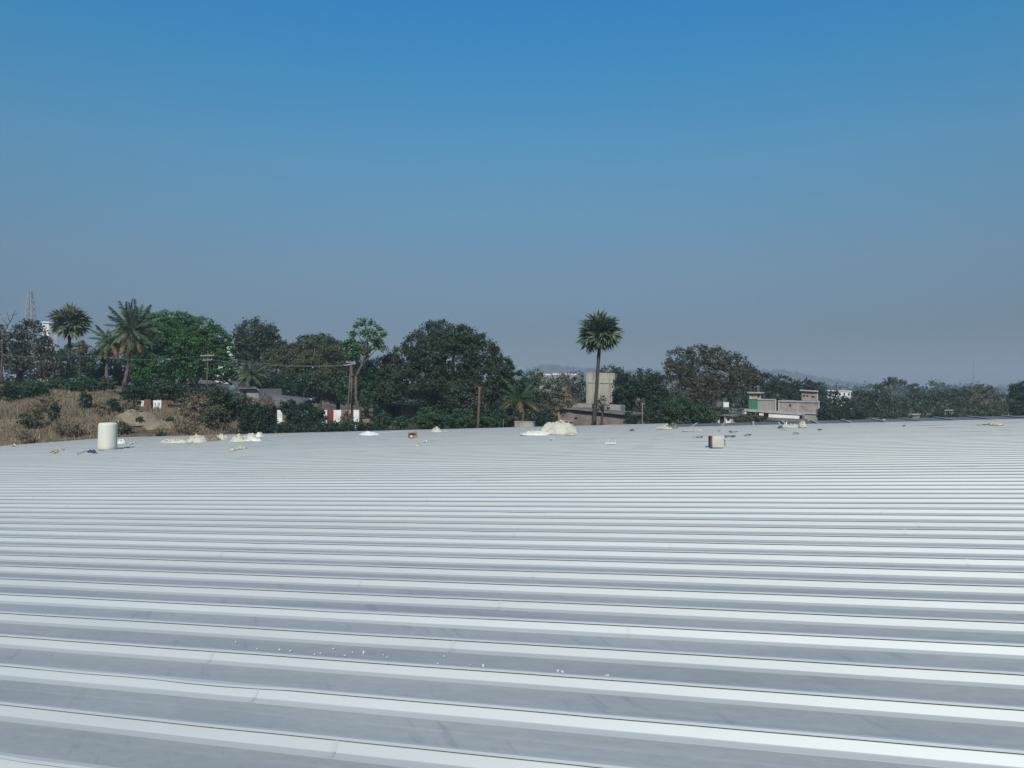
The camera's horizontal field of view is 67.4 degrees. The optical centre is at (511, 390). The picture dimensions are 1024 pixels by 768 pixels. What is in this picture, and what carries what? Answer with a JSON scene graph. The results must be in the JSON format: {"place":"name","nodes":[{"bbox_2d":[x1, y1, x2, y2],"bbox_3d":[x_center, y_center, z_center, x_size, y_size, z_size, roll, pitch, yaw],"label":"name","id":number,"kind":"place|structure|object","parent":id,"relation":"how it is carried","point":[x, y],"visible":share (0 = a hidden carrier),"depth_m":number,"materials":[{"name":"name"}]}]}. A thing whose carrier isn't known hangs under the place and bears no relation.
{"place":"outdoors","nodes":[
{"label":"outdoors","id":0,"kind":"place"},
{"bbox_2d":[0,384,256,444],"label":"dry grass","id":1,"kind":"structure","parent":0,"point":[73,407],"depth_m":69.70,"materials":[{"name":"plant"}]},
{"bbox_2d":[0,383,1019,445],"bbox_3d":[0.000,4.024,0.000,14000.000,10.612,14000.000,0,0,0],"label":"ground","id":2,"kind":"structure","parent":0,"point":[138,431],"depth_m":71.17,"materials":[{"name":"soil"}]},
{"bbox_2d":[0,310,15,383],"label":"bare tree","id":3,"kind":"object","parent":2,"relation":"on","point":[1,370],"visible":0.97,"depth_m":96.95,"materials":[{"name":"brown plant"}]},
{"bbox_2d":[0,382,19,401],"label":"bush","id":4,"kind":"object","parent":2,"relation":"on","point":[9,392],"visible":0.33,"depth_m":76.01,"materials":[{"name":"green plant"}]},
{"bbox_2d":[3,376,50,398],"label":"bush","id":5,"kind":"object","parent":2,"relation":"on","point":[38,387],"visible":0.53,"depth_m":78.49,"materials":[{"name":"green plant"}]},
{"bbox_2d":[15,291,41,381],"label":"pylon","id":6,"kind":"object","parent":2,"relation":"on","point":[30,294],"visible":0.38,"depth_m":339.83,"materials":[{"name":"metal"}]},
{"bbox_2d":[16,410,44,428],"bbox_3d":[-39.280,2.464,62.621,2.248,1.783,2.047,0,0,0],"label":"bush","id":7,"kind":"object","parent":2,"relation":"on","point":[31,419],"visible":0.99,"depth_m":62.46,"materials":[{"name":"green plant"}]},
{"bbox_2d":[0,318,66,384],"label":"grey tree","id":8,"kind":"object","parent":2,"relation":"on","point":[15,360],"visible":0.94,"depth_m":99.09,"materials":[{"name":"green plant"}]},
{"bbox_2d":[28,395,58,412],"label":"bush","id":9,"kind":"object","parent":2,"relation":"on","point":[43,407],"visible":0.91,"depth_m":70.97,"materials":[{"name":"brown plant"}]},
{"bbox_2d":[42,321,56,360],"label":"white building","id":10,"kind":"structure","parent":2,"relation":"on","point":[48,326],"depth_m":165.46,"materials":[{"name":"paint"}]},
{"bbox_2d":[48,404,61,422],"bbox_3d":[-38.386,2.053,64.436,1.098,1.923,1.101,0,0,-34],"label":"bush","id":11,"kind":"object","parent":2,"relation":"on","point":[56,410],"visible":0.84,"depth_m":64.30,"materials":[{"name":"green plant"}]},
{"bbox_2d":[36,378,78,389],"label":"bush","id":12,"kind":"object","parent":2,"relation":"on","point":[52,384],"visible":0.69,"depth_m":83.24,"materials":[{"name":"green plant"}]},
{"bbox_2d":[34,339,99,383],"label":"broadleaf tree","id":13,"kind":"object","parent":2,"relation":"on","point":[61,354],"visible":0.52,"depth_m":113.45,"materials":[{"name":"green plant"}]},
{"bbox_2d":[54,419,81,436],"bbox_3d":[-35.257,3.066,60.977,2.460,1.639,2.004,0,0,0],"label":"bush","id":14,"kind":"object","parent":2,"relation":"on","point":[62,427],"visible":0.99,"depth_m":60.74,"materials":[{"name":"brown plant"}]},
{"bbox_2d":[46,302,93,378],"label":"palmyra palm","id":15,"kind":"object","parent":2,"relation":"on","point":[76,320],"visible":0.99,"depth_m":103.27,"materials":[{"name":"green plant"}]},
{"bbox_2d":[73,341,88,380],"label":"palmyra palm","id":16,"kind":"object","parent":2,"relation":"on","point":[81,349],"visible":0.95,"depth_m":102.89,"materials":[{"name":"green plant"}]},
{"bbox_2d":[78,391,92,409],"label":"bush","id":17,"kind":"object","parent":2,"relation":"on","point":[89,397],"visible":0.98,"depth_m":71.68,"materials":[{"name":"green plant"}]},
{"bbox_2d":[68,377,103,391],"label":"bush","id":18,"kind":"object","parent":2,"relation":"on","point":[81,387],"visible":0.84,"depth_m":83.46,"materials":[{"name":"green plant"}]},
{"bbox_2d":[89,402,112,416],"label":"bush","id":19,"kind":"object","parent":2,"relation":"on","point":[104,408],"visible":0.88,"depth_m":67.61,"materials":[{"name":"brown plant"}]},
{"bbox_2d":[86,377,118,391],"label":"bush","id":20,"kind":"object","parent":2,"relation":"on","point":[108,384],"visible":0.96,"depth_m":83.69,"materials":[{"name":"green plant"}]},
{"bbox_2d":[87,324,126,380],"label":"coconut palm","id":21,"kind":"object","parent":2,"relation":"on","point":[114,348],"visible":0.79,"depth_m":97.52,"materials":[{"name":"green plant"}]},
{"bbox_2d":[105,398,126,411],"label":"bush","id":22,"kind":"object","parent":2,"relation":"on","point":[114,403],"visible":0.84,"depth_m":70.17,"materials":[{"name":"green plant"}]},
{"bbox_2d":[82,346,160,385],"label":"broadleaf tree","id":23,"kind":"object","parent":2,"relation":"on","point":[116,373],"visible":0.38,"depth_m":114.32,"materials":[{"name":"green plant"}]},
{"bbox_2d":[116,420,135,433],"bbox_3d":[-32.297,3.116,63.697,1.814,1.466,1.678,0,0,-37],"label":"bush","id":24,"kind":"object","parent":2,"relation":"on","point":[123,426],"visible":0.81,"depth_m":63.65,"materials":[{"name":"green plant"}]},
{"bbox_2d":[120,398,141,411],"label":"bush","id":25,"kind":"object","parent":2,"relation":"on","point":[128,405],"visible":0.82,"depth_m":70.70,"materials":[{"name":"brown plant"}]},
{"bbox_2d":[103,299,164,386],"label":"coconut palm","id":26,"kind":"object","parent":2,"relation":"on","point":[128,335],"visible":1,"depth_m":96.57,"materials":[{"name":"green plant"}]},
{"bbox_2d":[111,409,160,425],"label":"sand heap","id":27,"kind":"object","parent":2,"relation":"on","point":[127,416],"visible":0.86,"depth_m":67.49,"materials":[{"name":"sand"}]},
{"bbox_2d":[117,378,155,403],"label":"bush","id":28,"kind":"object","parent":2,"relation":"on","point":[137,392],"visible":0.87,"depth_m":77.40,"materials":[{"name":"green plant"}]},
{"bbox_2d":[141,399,167,408],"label":"painted boards","id":29,"kind":"object","parent":2,"relation":"on","point":[147,402],"visible":0.8,"depth_m":76.77,"materials":[{"name":"white paint"}]},
{"bbox_2d":[142,419,174,429],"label":"sand heap","id":30,"kind":"object","parent":2,"relation":"on","point":[151,424],"visible":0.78,"depth_m":66.65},
{"bbox_2d":[140,376,181,400],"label":"bush","id":31,"kind":"object","parent":2,"relation":"on","point":[158,391],"visible":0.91,"depth_m":77.34,"materials":[{"name":"green plant"}]},
{"bbox_2d":[125,309,237,386],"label":"rain tree","id":32,"kind":"object","parent":2,"relation":"on","point":[182,338],"visible":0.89,"depth_m":111.69,"materials":[{"name":"green plant"}]},
{"bbox_2d":[171,420,199,434],"bbox_3d":[-27.659,3.232,64.967,2.570,1.500,2.113,0,0,0],"label":"bush","id":33,"kind":"object","parent":2,"relation":"on","point":[188,427],"visible":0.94,"depth_m":64.74,"materials":[{"name":"brown plant"}]},
{"bbox_2d":[169,379,206,409],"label":"bush","id":34,"kind":"object","parent":2,"relation":"on","point":[184,387],"visible":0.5,"depth_m":77.53,"materials":[{"name":"green plant"}]},
{"bbox_2d":[177,390,214,425],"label":"bush","id":35,"kind":"object","parent":2,"relation":"on","point":[201,400],"visible":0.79,"depth_m":72.20,"materials":[{"name":"brown plant"}]},
{"bbox_2d":[192,381,233,419],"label":"bush","id":36,"kind":"object","parent":2,"relation":"on","point":[220,395],"visible":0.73,"depth_m":76.38,"materials":[{"name":"green plant"}]},
{"bbox_2d":[201,402,232,431],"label":"bush","id":37,"kind":"object","parent":2,"relation":"on","point":[223,413],"visible":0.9,"depth_m":71.70,"materials":[{"name":"green plant"}]},
{"bbox_2d":[219,389,251,417],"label":"bush","id":38,"kind":"object","parent":2,"relation":"on","point":[236,403],"visible":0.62,"depth_m":81.32,"materials":[{"name":"green plant"}]},
{"bbox_2d":[234,359,267,387],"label":"date palm","id":39,"kind":"object","parent":2,"relation":"on","point":[253,374],"visible":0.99,"depth_m":99.70,"materials":[{"name":"green plant"}]},
{"bbox_2d":[230,381,281,403],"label":"gable house","id":40,"kind":"structure","parent":2,"relation":"on","point":[252,391],"depth_m":99.71,"materials":[{"name":"concrete"}]},
{"bbox_2d":[236,401,277,433],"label":"bush","id":41,"kind":"object","parent":2,"relation":"on","point":[249,424],"visible":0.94,"depth_m":73.35,"materials":[{"name":"green plant"}]},
{"bbox_2d":[228,316,295,385],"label":"broadleaf tree","id":42,"kind":"object","parent":2,"relation":"on","point":[253,346],"visible":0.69,"depth_m":128.48,"materials":[{"name":"green plant"}]},
{"bbox_2d":[238,368,304,414],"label":"broadleaf tree","id":43,"kind":"object","parent":2,"relation":"on","point":[271,381],"visible":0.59,"depth_m":106.56,"materials":[{"name":"green plant"}]},
{"bbox_2d":[270,393,317,409],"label":"gable house","id":44,"kind":"structure","parent":2,"relation":"on","point":[276,398],"depth_m":91.69,"materials":[{"name":"metal"}]},
{"bbox_2d":[281,402,318,430],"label":"bush","id":45,"kind":"object","parent":2,"relation":"on","point":[293,414],"visible":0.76,"depth_m":77.30,"materials":[{"name":"green plant"}]},
{"bbox_2d":[258,337,350,399],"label":"broadleaf tree","id":46,"kind":"object","parent":2,"relation":"on","point":[324,378],"visible":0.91,"depth_m":114.57,"materials":[{"name":"green plant"}]},
{"bbox_2d":[267,418,347,432],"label":"bush","id":47,"kind":"object","parent":2,"relation":"on","point":[287,428],"visible":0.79,"depth_m":69.53,"materials":[{"name":"green plant"}]},
{"bbox_2d":[307,407,328,429],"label":"bush","id":48,"kind":"object","parent":2,"relation":"on","point":[319,414],"visible":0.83,"depth_m":77.37,"materials":[{"name":"green plant"}]},
{"bbox_2d":[277,410,359,427],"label":"compound wall","id":49,"kind":"structure","parent":2,"relation":"on","point":[333,415],"depth_m":81.27,"materials":[{"name":"white paint"}]},
{"bbox_2d":[295,333,348,406],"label":"broadleaf tree","id":50,"kind":"object","parent":2,"relation":"on","point":[331,341],"visible":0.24,"depth_m":148.73,"materials":[{"name":"green plant"}]},
{"bbox_2d":[281,349,390,409],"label":"broadleaf tree","id":51,"kind":"object","parent":2,"relation":"on","point":[377,361],"visible":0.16,"depth_m":123.27,"materials":[{"name":"green plant"}]},
{"bbox_2d":[324,419,387,431],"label":"bush","id":52,"kind":"object","parent":2,"relation":"on","point":[365,426],"visible":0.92,"depth_m":69.11,"materials":[{"name":"green plant"}]},
{"bbox_2d":[336,360,389,418],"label":"broadleaf tree","id":53,"kind":"object","parent":2,"relation":"on","point":[368,384],"visible":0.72,"depth_m":96.33,"materials":[{"name":"green plant"}]},
{"bbox_2d":[339,317,389,420],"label":"lanky tree","id":54,"kind":"object","parent":2,"relation":"on","point":[367,348],"visible":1,"depth_m":93.84,"materials":[{"name":"green plant"}]},
{"bbox_2d":[372,410,391,430],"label":"bush","id":55,"kind":"object","parent":2,"relation":"on","point":[387,419],"visible":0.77,"depth_m":77.93,"materials":[{"name":"green plant"}]},
{"bbox_2d":[390,416,408,429],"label":"bush","id":56,"kind":"object","parent":2,"relation":"on","point":[400,422],"visible":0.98,"depth_m":75.83,"materials":[{"name":"green plant"}]},
{"bbox_2d":[371,403,430,422],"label":"brick hut","id":57,"kind":"object","parent":2,"relation":"on","point":[394,410],"visible":0.55,"depth_m":101.33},
{"bbox_2d":[236,404,579,433],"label":"ground cover","id":58,"kind":"object","parent":2,"relation":"on","point":[411,427],"visible":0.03,"depth_m":91.16,"materials":[{"name":"plant"}]},
{"bbox_2d":[410,405,453,429],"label":"bush","id":59,"kind":"object","parent":2,"relation":"on","point":[424,422],"visible":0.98,"depth_m":75.43,"materials":[{"name":"green plant"}]},
{"bbox_2d":[375,395,506,421],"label":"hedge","id":60,"kind":"object","parent":2,"relation":"on","point":[416,401],"visible":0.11,"depth_m":110.87,"materials":[{"name":"green plant"}]},
{"bbox_2d":[374,318,516,427],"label":"mango tree","id":61,"kind":"object","parent":2,"relation":"on","point":[463,380],"visible":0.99,"depth_m":94.19,"materials":[{"name":"green plant"}]},
{"bbox_2d":[449,407,476,428],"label":"bush","id":62,"kind":"object","parent":2,"relation":"on","point":[468,419],"visible":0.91,"depth_m":77.65,"materials":[{"name":"green plant"}]},
{"bbox_2d":[479,406,511,427],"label":"bush","id":63,"kind":"object","parent":2,"relation":"on","point":[485,420],"visible":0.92,"depth_m":79.55,"materials":[{"name":"green plant"}]},
{"bbox_2d":[0,380,1022,413],"bbox_3d":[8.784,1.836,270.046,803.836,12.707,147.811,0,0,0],"label":"woods","id":64,"kind":"object","parent":2,"relation":"on","point":[995,398],"visible":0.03,"depth_m":223.97,"materials":[{"name":"green plant"}]},
{"bbox_2d":[0,415,1023,767],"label":"warehouse","id":65,"kind":"structure","parent":2,"relation":"on","point":[840,593],"depth_m":6.43,"materials":[{"name":"metal"}]},
{"bbox_2d":[97,422,117,449],"bbox_3d":[-18.527,2.086,35.177,0.836,1.221,0.818,0,0,0],"label":"insulation roll","id":66,"kind":"object","parent":65,"relation":"on","point":[107,435],"visible":1,"depth_m":34.84,"materials":[{"name":"fabric"}]},
{"bbox_2d":[186,434,207,442],"bbox_3d":[-16.156,2.432,39.379,1.114,0.446,0.926,0,0,0],"label":"wool heap","id":67,"kind":"object","parent":65,"relation":"on","point":[195,438],"visible":1,"depth_m":39.12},
{"bbox_2d":[540,420,578,433],"bbox_3d":[2.107,1.600,34.448,1.828,0.656,1.527,0,0,0],"label":"wool heap","id":68,"kind":"object","parent":65,"relation":"on","point":[560,427],"visible":0.99,"depth_m":34.03,"materials":[{"name":"fabric"}]},
{"bbox_2d":[708,435,725,447],"bbox_3d":[6.024,1.497,22.563,0.448,0.339,0.382,0,0,5],"label":"wrapped block","id":69,"kind":"object","parent":65,"relation":"on","point":[716,441],"depth_m":22.39,"materials":[{"name":"plastic"}]},
{"bbox_2d":[499,379,539,420],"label":"coconut palm","id":70,"kind":"object","parent":2,"relation":"on","point":[515,398],"visible":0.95,"depth_m":87.83,"materials":[{"name":"green plant"}]},
{"bbox_2d":[23,378,1016,401],"bbox_3d":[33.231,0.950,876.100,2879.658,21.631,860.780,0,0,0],"label":"woods","id":71,"kind":"object","parent":2,"relation":"on","point":[901,390],"visible":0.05,"depth_m":528.56,"materials":[{"name":"green plant"}]},
{"bbox_2d":[505,369,546,423],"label":"broadleaf tree","id":72,"kind":"object","parent":2,"relation":"on","point":[524,381],"visible":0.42,"depth_m":103.84,"materials":[{"name":"green plant"}]},
{"bbox_2d":[533,409,556,426],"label":"bush","id":73,"kind":"object","parent":2,"relation":"on","point":[541,420],"visible":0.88,"depth_m":83.59,"materials":[{"name":"green plant"}]},
{"bbox_2d":[529,371,577,414],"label":"twiggy tree","id":74,"kind":"object","parent":2,"relation":"on","point":[549,397],"visible":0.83,"depth_m":97.36,"materials":[{"name":"green plant"}]},
{"bbox_2d":[558,385,573,409],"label":"twiggy tree","id":75,"kind":"object","parent":2,"relation":"on","point":[565,404],"visible":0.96,"depth_m":95.25,"materials":[{"name":"brown plant"}]},
{"bbox_2d":[559,371,585,402],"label":"twiggy tree","id":76,"kind":"object","parent":2,"relation":"on","point":[576,390],"visible":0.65,"depth_m":126.49,"materials":[{"name":"grey plant"}]},
{"bbox_2d":[574,309,623,424],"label":"palmyra palm","id":77,"kind":"object","parent":2,"relation":"on","point":[599,332],"visible":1,"depth_m":91.08,"materials":[{"name":"green plant"}]},
{"bbox_2d":[555,403,644,425],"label":"brick house","id":78,"kind":"structure","parent":2,"relation":"on","point":[579,413],"depth_m":93.73,"materials":[{"name":"brick"}]},
{"bbox_2d":[593,395,609,424],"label":"withered tree","id":79,"kind":"object","parent":2,"relation":"on","point":[600,407],"visible":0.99,"depth_m":87.86,"materials":[{"name":"brown plant"}]},
{"bbox_2d":[586,372,617,403],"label":"concrete tower","id":80,"kind":"structure","parent":2,"relation":"on","point":[606,388],"depth_m":110.44,"materials":[{"name":"concrete"}]},
{"bbox_2d":[595,364,624,387],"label":"broadleaf tree","id":81,"kind":"object","parent":2,"relation":"on","point":[615,369],"visible":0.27,"depth_m":133.26,"materials":[{"name":"green plant"}]},
{"bbox_2d":[621,409,638,423],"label":"bush","id":82,"kind":"object","parent":2,"relation":"on","point":[632,419],"visible":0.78,"depth_m":81.70,"materials":[{"name":"green plant"}]},
{"bbox_2d":[609,367,672,414],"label":"broadleaf tree","id":83,"kind":"object","parent":2,"relation":"on","point":[633,388],"visible":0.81,"depth_m":106.78,"materials":[{"name":"green plant"}]},
{"bbox_2d":[639,402,675,424],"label":"bush","id":84,"kind":"object","parent":2,"relation":"on","point":[650,416],"visible":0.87,"depth_m":91.50,"materials":[{"name":"green plant"}]},
{"bbox_2d":[659,393,696,423],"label":"bush","id":85,"kind":"object","parent":2,"relation":"on","point":[685,406],"visible":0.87,"depth_m":91.41,"materials":[{"name":"green plant"}]},
{"bbox_2d":[689,403,718,423],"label":"bush","id":86,"kind":"object","parent":2,"relation":"on","point":[709,415],"visible":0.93,"depth_m":91.48,"materials":[{"name":"green plant"}]},
{"bbox_2d":[661,343,761,422],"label":"teak tree","id":87,"kind":"object","parent":2,"relation":"on","point":[692,383],"visible":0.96,"depth_m":120.94,"materials":[{"name":"green plant"}]},
{"bbox_2d":[717,413,743,422],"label":"tin shed","id":88,"kind":"structure","parent":2,"relation":"on","point":[729,419],"depth_m":107.12,"materials":[{"name":"white paint"}]},
{"bbox_2d":[731,413,769,423],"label":"bush","id":89,"kind":"object","parent":2,"relation":"on","point":[740,418],"visible":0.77,"depth_m":103.39,"materials":[{"name":"green plant"}]},
{"bbox_2d":[726,369,786,408],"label":"broadleaf tree","id":90,"kind":"object","parent":2,"relation":"on","point":[769,389],"visible":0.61,"depth_m":148.90,"materials":[{"name":"green plant"}]},
{"bbox_2d":[730,390,819,421],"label":"concrete house","id":91,"kind":"structure","parent":2,"relation":"on","point":[807,406],"depth_m":129.63,"materials":[{"name":"grey concrete"}]},
{"bbox_2d":[766,374,802,400],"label":"broadleaf tree","id":92,"kind":"object","parent":2,"relation":"on","point":[792,387],"visible":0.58,"depth_m":173.36,"materials":[{"name":"green plant"}]},
{"bbox_2d":[790,377,824,399],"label":"broadleaf tree","id":93,"kind":"object","parent":2,"relation":"on","point":[808,384],"visible":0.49,"depth_m":177.81,"materials":[{"name":"green plant"}]},
{"bbox_2d":[815,404,843,420],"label":"bush","id":94,"kind":"object","parent":2,"relation":"on","point":[832,414],"visible":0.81,"depth_m":117.73,"materials":[{"name":"green plant"}]},
{"bbox_2d":[818,389,862,417],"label":"broadleaf tree","id":95,"kind":"object","parent":2,"relation":"on","point":[841,405],"visible":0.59,"depth_m":169.10,"materials":[{"name":"green plant"}]},
{"bbox_2d":[839,408,870,419],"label":"bush","id":96,"kind":"object","parent":2,"relation":"on","point":[854,415],"visible":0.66,"depth_m":119.21,"materials":[{"name":"green plant"}]},
{"bbox_2d":[848,390,885,416],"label":"broadleaf tree","id":97,"kind":"object","parent":2,"relation":"on","point":[864,404],"visible":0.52,"depth_m":181.32,"materials":[{"name":"green plant"}]},
{"bbox_2d":[868,376,912,417],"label":"flat top tree","id":98,"kind":"object","parent":2,"relation":"on","point":[893,402],"visible":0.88,"depth_m":177.90,"materials":[{"name":"green plant"}]},
{"bbox_2d":[877,410,914,418],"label":"bush","id":99,"kind":"object","parent":2,"relation":"on","point":[895,415],"visible":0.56,"depth_m":121.30,"materials":[{"name":"green plant"}]},
{"bbox_2d":[900,383,940,416],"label":"broadleaf tree","id":100,"kind":"object","parent":2,"relation":"on","point":[915,405],"visible":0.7,"depth_m":183.94,"materials":[{"name":"green plant"}]},
{"bbox_2d":[913,388,976,413],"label":"broadleaf tree","id":101,"kind":"object","parent":2,"relation":"on","point":[937,396],"visible":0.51,"depth_m":213.48,"materials":[{"name":"green plant"}]},
{"bbox_2d":[953,384,1005,416],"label":"layered tree","id":102,"kind":"object","parent":2,"relation":"on","point":[979,400],"visible":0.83,"depth_m":189.45,"materials":[{"name":"green plant"}]},
{"bbox_2d":[983,400,1021,415],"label":"tree","id":103,"kind":"object","parent":2,"relation":"on","point":[1004,406],"visible":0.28,"depth_m":197.71,"materials":[{"name":"green plant"}]},
{"bbox_2d":[1005,380,1023,415],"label":"broadleaf tree","id":104,"kind":"object","parent":2,"relation":"on","point":[1014,394],"visible":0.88,"depth_m":134.95,"materials":[{"name":"green plant"}]},
{"bbox_2d":[0,0,1023,387],"label":"sky","id":105,"kind":"structure","parent":0,"point":[831,189],"materials":[{"name":"blue"}]},
{"bbox_2d":[230,366,1008,392],"bbox_3d":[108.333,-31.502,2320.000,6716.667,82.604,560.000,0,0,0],"label":"hills","id":106,"kind":"structure","parent":0,"point":[549,371],"depth_m":2226.25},
{"bbox_2d":[513,362,1022,388],"bbox_3d":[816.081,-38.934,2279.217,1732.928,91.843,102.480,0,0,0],"label":"hill woods","id":107,"kind":"object","parent":106,"relation":"on","point":[591,370],"visible":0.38,"depth_m":2276.98,"materials":[{"name":"green plant"}]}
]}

